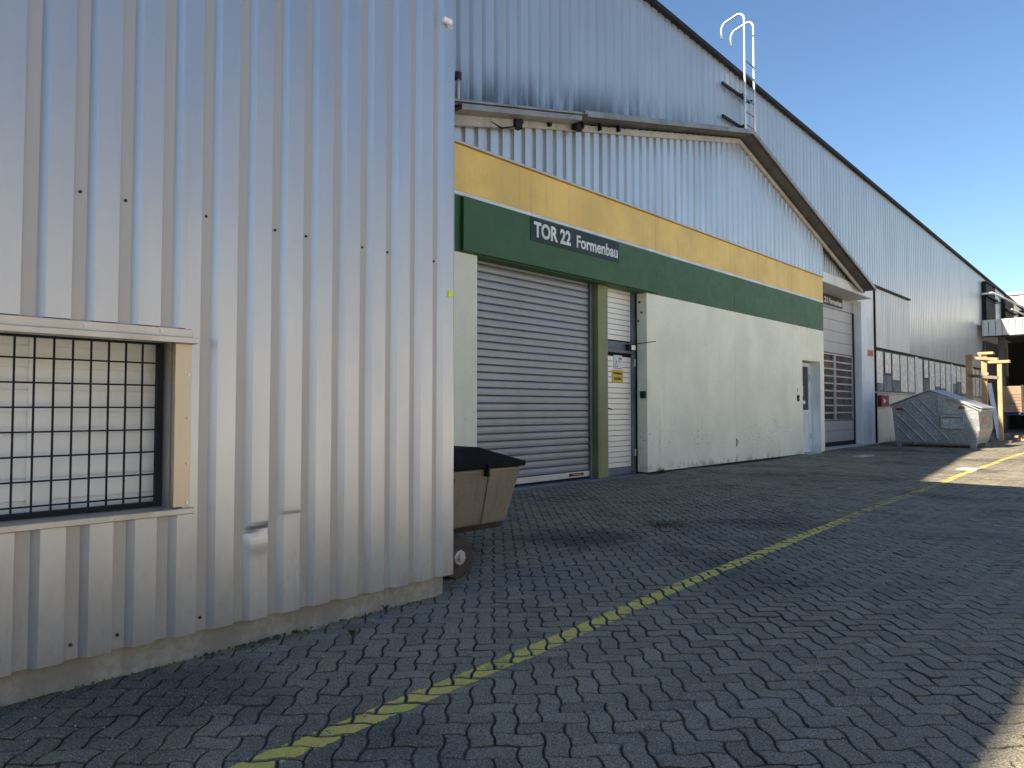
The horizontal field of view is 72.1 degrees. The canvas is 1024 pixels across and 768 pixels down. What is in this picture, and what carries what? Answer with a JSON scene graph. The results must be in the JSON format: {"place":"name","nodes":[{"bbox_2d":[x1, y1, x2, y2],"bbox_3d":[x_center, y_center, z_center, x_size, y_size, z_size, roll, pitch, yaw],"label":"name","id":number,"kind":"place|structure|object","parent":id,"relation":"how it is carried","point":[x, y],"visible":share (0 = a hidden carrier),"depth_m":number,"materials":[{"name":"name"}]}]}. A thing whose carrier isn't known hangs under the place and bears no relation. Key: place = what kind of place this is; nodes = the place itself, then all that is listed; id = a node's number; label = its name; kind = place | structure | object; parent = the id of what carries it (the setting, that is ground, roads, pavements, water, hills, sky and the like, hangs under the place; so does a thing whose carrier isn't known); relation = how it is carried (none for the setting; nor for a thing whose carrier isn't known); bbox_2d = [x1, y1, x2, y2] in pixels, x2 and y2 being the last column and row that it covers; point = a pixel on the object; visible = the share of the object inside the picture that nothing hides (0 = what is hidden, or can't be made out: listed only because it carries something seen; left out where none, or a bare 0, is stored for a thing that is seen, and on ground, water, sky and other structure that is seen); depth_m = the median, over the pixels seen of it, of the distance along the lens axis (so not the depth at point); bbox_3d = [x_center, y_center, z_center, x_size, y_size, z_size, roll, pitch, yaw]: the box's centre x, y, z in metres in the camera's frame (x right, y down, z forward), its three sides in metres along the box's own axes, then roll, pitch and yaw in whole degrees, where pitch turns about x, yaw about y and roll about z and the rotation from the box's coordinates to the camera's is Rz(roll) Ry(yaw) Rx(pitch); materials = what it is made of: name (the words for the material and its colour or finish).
{"place":"outdoors","nodes":[
{"label":"outdoors","id":0,"kind":"place"},
{"bbox_2d":[0,439,1023,767],"bbox_3d":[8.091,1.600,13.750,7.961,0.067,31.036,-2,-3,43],"label":"paving","id":1,"kind":"structure","parent":0,"point":[918,571],"depth_m":3.22,"materials":[{"name":"concrete"}]},
{"bbox_2d":[346,628,356,636],"bbox_3d":[-0.771,1.200,3.406,0.054,0.041,0.056,1,-2,-24],"label":"weed","id":2,"kind":"object","parent":1,"relation":"on","point":[352,633],"visible":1,"depth_m":3.40,"materials":[{"name":"green plant"}]},
{"bbox_2d":[27,505,756,754],"bbox_3d":[-0.314,1.295,5.348,3.058,0.025,6.588,-2,-3,43],"label":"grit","id":3,"kind":"object","parent":1,"relation":"on","point":[286,664],"visible":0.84,"depth_m":3.15,"materials":[{"name":"gravel"}]},
{"bbox_2d":[0,457,788,709],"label":"moss","id":4,"kind":"object","parent":1,"relation":"on","point":[277,636],"visible":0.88,"depth_m":3.34,"materials":[{"name":"green plant"}]},
{"bbox_2d":[444,446,525,578],"bbox_3d":[-0.604,0.892,5.293,1.440,0.790,1.332,-2,-3,43],"label":"tipping cart","id":5,"kind":"object","parent":1,"relation":"on","point":[484,482],"visible":0.41,"depth_m":5.24,"materials":[{"name":"plastic"}]},
{"bbox_2d":[229,453,1023,767],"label":"yellow line","id":6,"kind":"object","parent":1,"relation":"on","point":[301,747],"visible":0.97,"depth_m":2.97,"materials":[{"name":"paint"}]},
{"bbox_2d":[635,519,685,529],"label":"leaf litter","id":7,"kind":"object","parent":1,"relation":"on","point":[662,524],"visible":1,"depth_m":6.73,"materials":[{"name":"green plant"}]},
{"bbox_2d":[454,98,876,490],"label":"workshop building","id":8,"kind":"structure","parent":1,"relation":"on","point":[698,307],"depth_m":11.83,"materials":[{"name":"white paint"}]},
{"bbox_2d":[491,119,522,130],"bbox_3d":[-0.170,-3.481,9.259,0.091,0.231,0.823,-2,-3,43],"label":"floodlight","id":9,"kind":"object","parent":8,"relation":"attached to","point":[518,124],"visible":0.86,"depth_m":9.45,"materials":[{"name":"black paint"}]},
{"bbox_2d":[477,260,629,486],"bbox_3d":[0.691,-0.205,10.607,0.105,3.357,4.075,-2,-3,43],"label":"roller door","id":10,"kind":"structure","parent":8,"relation":"in","point":[535,330],"depth_m":10.23,"materials":[{"name":"metal"}]},
{"bbox_2d":[531,217,618,262],"bbox_3d":[0.985,-2.124,10.496,0.008,0.325,2.110,-2,-3,43],"label":"gate sign","id":11,"kind":"object","parent":8,"relation":"attached to","point":[552,234],"visible":1,"depth_m":10.41,"materials":[{"name":"white paint"}]},
{"bbox_2d":[572,124,582,131],"bbox_3d":[0.945,-3.808,10.435,0.155,0.143,0.139,-2,-3,43],"label":"floodlight","id":12,"kind":"object","parent":8,"relation":"attached to","point":[577,127],"visible":0.98,"depth_m":10.38,"materials":[{"name":"black paint"}]},
{"bbox_2d":[612,370,622,381],"bbox_3d":[1.754,-0.133,11.696,0.008,0.200,0.310,-2,-3,43],"label":"notice sign","id":13,"kind":"object","parent":8,"relation":"attached to","point":[617,375],"visible":1,"depth_m":11.69,"materials":[{"name":"yellow plastic"}]},
{"bbox_2d":[613,355,621,369],"bbox_3d":[1.761,-0.360,11.711,0.008,0.235,0.240,-2,-3,43],"label":"warning sign","id":14,"kind":"object","parent":8,"relation":"attached to","point":[617,361],"visible":1,"depth_m":11.70,"materials":[{"name":"white paint"}]},
{"bbox_2d":[608,288,655,475],"bbox_3d":[1.941,-0.149,11.576,0.503,3.288,0.927,-2,-3,43],"label":"side door","id":15,"kind":"structure","parent":8,"relation":"in","point":[627,428],"depth_m":11.80,"materials":[{"name":"white metal"}]},
{"bbox_2d":[640,391,645,397],"bbox_3d":[2.215,0.179,11.914,0.100,0.120,0.047,-2,-3,43],"label":"switch box","id":16,"kind":"object","parent":8,"relation":"attached to","point":[642,394],"visible":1,"depth_m":11.89,"materials":[{"name":"black paint"}]},
{"bbox_2d":[798,362,821,454],"bbox_3d":[7.237,0.585,17.286,0.300,2.288,1.139,-2,-3,43],"label":"person door","id":17,"kind":"structure","parent":8,"relation":"in","point":[810,371],"depth_m":17.66,"materials":[{"name":"white paint"}]},
{"bbox_2d":[809,251,879,449],"bbox_3d":[9.599,-0.832,20.425,0.880,5.380,6.050,-2,-3,43],"label":"gate portal","id":18,"kind":"object","parent":1,"relation":"on","point":[849,375],"visible":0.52,"depth_m":21.39,"materials":[{"name":"white paint"}]},
{"bbox_2d":[809,306,853,446],"bbox_3d":[8.937,-0.222,20.148,0.070,4.038,4.710,-2,-3,43],"label":"sectional door","id":19,"kind":"structure","parent":18,"relation":"in","point":[837,324],"depth_m":20.92,"materials":[{"name":"grey paint"}]},
{"bbox_2d":[823,293,841,308],"bbox_3d":[9.160,-2.433,20.401,0.012,0.300,2.370,-2,-3,43],"label":"gate sign","id":20,"kind":"object","parent":18,"relation":"attached to","point":[829,300],"visible":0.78,"depth_m":20.65,"materials":[{"name":"white paint"}]},
{"bbox_2d":[867,350,872,356],"bbox_3d":[11.387,-0.979,22.360,0.014,0.200,0.550,-2,-3,43],"label":"number plate","id":21,"kind":"object","parent":18,"relation":"attached to","point":[870,352],"visible":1,"depth_m":22.35,"materials":[{"name":"red plastic"}]},
{"bbox_2d":[853,454,874,457],"bbox_3d":[8.207,1.683,16.424,0.240,0.032,0.800,-2,-3,43],"label":"access cover","id":22,"kind":"object","parent":1,"relation":"on","point":[863,456],"visible":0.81,"depth_m":16.41,"materials":[{"name":"metal"}]},
{"bbox_2d":[889,390,995,447],"bbox_3d":[12.710,1.012,20.793,2.340,1.661,2.080,-2,-3,43],"label":"waste container","id":23,"kind":"object","parent":1,"relation":"on","point":[937,416],"visible":1,"depth_m":20.12,"materials":[{"name":"metal"}]},
{"bbox_2d":[956,467,981,470],"bbox_3d":[8.344,1.557,12.851,0.320,0.032,0.500,-2,-3,43],"label":"access cover","id":24,"kind":"object","parent":1,"relation":"on","point":[969,469],"visible":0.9,"depth_m":12.81,"materials":[{"name":"metal"}]},
{"bbox_2d":[965,352,1012,442],"bbox_3d":[15.903,0.433,23.658,1.520,3.020,0.980,-2,-3,43],"label":"timber rack","id":25,"kind":"object","parent":1,"relation":"on","point":[984,376],"visible":0.83,"depth_m":23.66,"materials":[{"name":"yellow wood"}]},
{"bbox_2d":[658,0,1023,292],"label":"sky","id":26,"kind":"structure","parent":0,"point":[925,98],"materials":[{"name":"blue"}]},
{"bbox_2d":[989,429,1023,439],"bbox_3d":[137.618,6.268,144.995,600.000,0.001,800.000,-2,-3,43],"label":"yard ground","id":27,"kind":"structure","parent":0,"point":[1015,431],"depth_m":33.78,"materials":[{"name":"grey concrete"}]},
{"bbox_2d":[0,0,454,706],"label":"metal clad hall","id":28,"kind":"structure","parent":27,"relation":"on","point":[226,326],"depth_m":3.21,"materials":[{"name":"metal"}]},
{"bbox_2d":[0,333,172,520],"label":"barred window","id":29,"kind":"structure","parent":28,"relation":"in","point":[86,423],"depth_m":2.98,"materials":[{"name":"black paint"}]},
{"bbox_2d":[442,16,452,29],"bbox_3d":[-0.388,-2.183,4.255,0.029,0.047,0.073,-2,-3,43],"label":"sensor box","id":30,"kind":"object","parent":28,"relation":"attached to","point":[447,21],"visible":1,"depth_m":4.25,"materials":[{"name":"white paint"}]},
{"bbox_2d":[448,290,452,296],"bbox_3d":[-0.371,-0.543,4.234,0.003,0.039,0.033,-2,-3,43],"label":"marker tag","id":31,"kind":"object","parent":28,"relation":"attached to","point":[450,293],"visible":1,"depth_m":4.23,"materials":[{"name":"yellow plastic"}]},
{"bbox_2d":[455,0,1023,442],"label":"factory hall","id":32,"kind":"structure","parent":27,"relation":"on","point":[933,308],"depth_m":16.06,"materials":[{"name":"grey metal"}]},
{"bbox_2d":[720,13,755,131],"bbox_3d":[4.933,-6.593,15.857,0.620,3.595,1.350,-2,-3,43],"label":"roof ladder","id":33,"kind":"object","parent":32,"relation":"attached to","point":[742,96],"visible":0.88,"depth_m":15.90,"materials":[{"name":"white metal"}]},
{"bbox_2d":[876,349,883,391],"bbox_3d":[12.000,-0.433,23.076,0.080,1.378,0.940,-2,-3,43],"label":"window","id":34,"kind":"structure","parent":32,"relation":"in","point":[879,353],"depth_m":23.13,"materials":[{"name":"grey glass"}]},
{"bbox_2d":[878,395,888,406],"bbox_3d":[12.166,0.557,23.056,0.127,0.370,0.790,-2,-3,43],"label":"hydrant box","id":35,"kind":"object","parent":32,"relation":"attached to","point":[883,400],"visible":1,"depth_m":22.86,"materials":[{"name":"red metal"}]},
{"bbox_2d":[883,351,892,391],"bbox_3d":[12.658,-0.409,23.754,0.100,1.378,0.950,-2,-3,43],"label":"window","id":36,"kind":"structure","parent":32,"relation":"in","point":[888,386],"depth_m":23.74,"materials":[{"name":"grey glass"}]},
{"bbox_2d":[892,352,900,392],"bbox_3d":[13.304,-0.385,24.450,0.080,1.378,0.950,-2,-3,43],"label":"window","id":37,"kind":"structure","parent":32,"relation":"in","point":[895,356],"depth_m":24.42,"materials":[{"name":"grey glass"}]},
{"bbox_2d":[900,354,907,392],"bbox_3d":[13.961,-0.360,25.142,0.080,1.378,0.960,-2,-3,43],"label":"window","id":38,"kind":"structure","parent":32,"relation":"in","point":[903,358],"depth_m":25.12,"materials":[{"name":"grey glass"}]},
{"bbox_2d":[908,356,914,393],"bbox_3d":[14.615,-0.336,25.831,0.080,1.378,0.940,-2,-3,43],"label":"window","id":39,"kind":"structure","parent":32,"relation":"in","point":[911,360],"depth_m":25.82,"materials":[{"name":"grey glass"}]},
{"bbox_2d":[918,357,922,392],"bbox_3d":[15.451,-0.305,26.712,0.080,1.378,0.750,-2,-3,43],"label":"window","id":40,"kind":"structure","parent":32,"relation":"in","point":[920,360],"depth_m":26.73,"materials":[{"name":"grey glass"}]},
{"bbox_2d":[923,358,929,390],"bbox_3d":[16.040,-0.283,27.318,0.100,1.378,0.940,-2,-3,43],"label":"window","id":41,"kind":"structure","parent":32,"relation":"in","point":[926,386],"depth_m":27.31,"materials":[{"name":"grey glass"}]},
{"bbox_2d":[929,360,934,389],"bbox_3d":[16.662,-0.260,27.989,0.080,1.378,0.890,-2,-3,43],"label":"window","id":42,"kind":"structure","parent":32,"relation":"in","point":[931,362],"depth_m":27.98,"materials":[{"name":"grey glass"}]},
{"bbox_2d":[935,361,940,389],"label":"window","id":43,"kind":"structure","parent":32,"relation":"in","point":[937,364],"depth_m":28.62,"materials":[{"name":"grey glass"}]},
{"bbox_2d":[940,362,945,390],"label":"window","id":44,"kind":"structure","parent":32,"relation":"in","point":[942,365],"depth_m":29.28,"materials":[{"name":"grey glass"}]},
{"bbox_2d":[945,363,950,391],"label":"window","id":45,"kind":"structure","parent":32,"relation":"in","point":[948,366],"depth_m":29.96,"materials":[{"name":"grey glass"}]},
{"bbox_2d":[953,364,956,393],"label":"window","id":46,"kind":"structure","parent":32,"relation":"in","point":[954,366],"depth_m":30.78,"materials":[{"name":"grey glass"}]},
{"bbox_2d":[956,365,960,395],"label":"window","id":47,"kind":"structure","parent":32,"relation":"in","point":[958,368],"depth_m":31.34,"materials":[{"name":"grey glass"}]},
{"bbox_2d":[961,366,965,396],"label":"window","id":48,"kind":"structure","parent":32,"relation":"in","point":[963,369],"depth_m":32.02,"materials":[{"name":"grey glass"}]},
{"bbox_2d":[973,369,975,396],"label":"window","id":49,"kind":"structure","parent":32,"relation":"in","point":[974,386],"depth_m":33.72,"materials":[{"name":"grey glass"}]},
{"bbox_2d":[975,369,979,396],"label":"window","id":50,"kind":"structure","parent":32,"relation":"in","point":[977,380],"depth_m":34.25,"materials":[{"name":"grey glass"}]},
{"bbox_2d":[979,370,981,396],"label":"window","id":51,"kind":"structure","parent":32,"relation":"in","point":[979,370],"depth_m":34.79,"materials":[{"name":"grey glass"}]},
{"bbox_2d":[981,292,1023,315],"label":"conduit","id":52,"kind":"object","parent":32,"relation":"attached to","point":[1002,297],"visible":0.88,"depth_m":36.78,"materials":[{"name":"grey metal"}]},
{"bbox_2d":[988,383,998,437],"bbox_3d":[18.375,0.995,26.822,0.151,2.100,1.009,-1,-2,16],"label":"leaning board","id":53,"kind":"object","parent":27,"relation":"on","point":[992,401],"visible":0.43,"depth_m":26.86,"materials":[{"name":"white paint"}]},
{"bbox_2d":[982,317,1023,432],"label":"loading canopy","id":54,"kind":"object","parent":27,"relation":"on","point":[1009,329],"visible":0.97,"depth_m":36.42,"materials":[{"name":"grey metal"}]},
{"bbox_2d":[994,433,1023,437],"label":"pallet","id":55,"kind":"object","parent":27,"relation":"on","point":[1008,435],"visible":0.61,"depth_m":26.91,"materials":[{"name":"wood"}]},
{"bbox_2d":[1003,413,1023,414],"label":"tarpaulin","id":56,"kind":"object","parent":55,"relation":"on","point":[1013,413],"visible":0.7,"depth_m":26.76,"materials":[{"name":"blue plastic"}]},
{"bbox_2d":[1003,404,1021,411],"bbox_3d":[19.304,0.925,27.070,0.900,0.328,0.725,-2,-3,43],"label":"wooden crate","id":57,"kind":"object","parent":56,"relation":"on","point":[1010,406],"visible":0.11,"depth_m":26.85,"materials":[{"name":"brown wood"}]},
{"bbox_2d":[1003,395,1021,403],"bbox_3d":[19.319,0.586,27.069,0.900,0.328,0.725,-2,-3,43],"label":"wooden crate","id":58,"kind":"object","parent":57,"relation":"on","point":[1011,399],"visible":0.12,"depth_m":26.88,"materials":[{"name":"brown wood"}]},
{"bbox_2d":[997,386,1023,394],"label":"wooden crate","id":59,"kind":"object","parent":58,"relation":"on","point":[1011,390],"visible":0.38,"depth_m":26.86,"materials":[{"name":"brown wood"}]},
{"bbox_2d":[1021,385,1023,412],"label":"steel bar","id":60,"kind":"object","parent":59,"relation":"attached to","point":[1022,395],"visible":1,"depth_m":26.52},
{"bbox_2d":[1006,291,1023,305],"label":"hall","id":61,"kind":"structure","parent":27,"relation":"on","point":[1018,297],"depth_m":54.22,"materials":[{"name":"white paint"}]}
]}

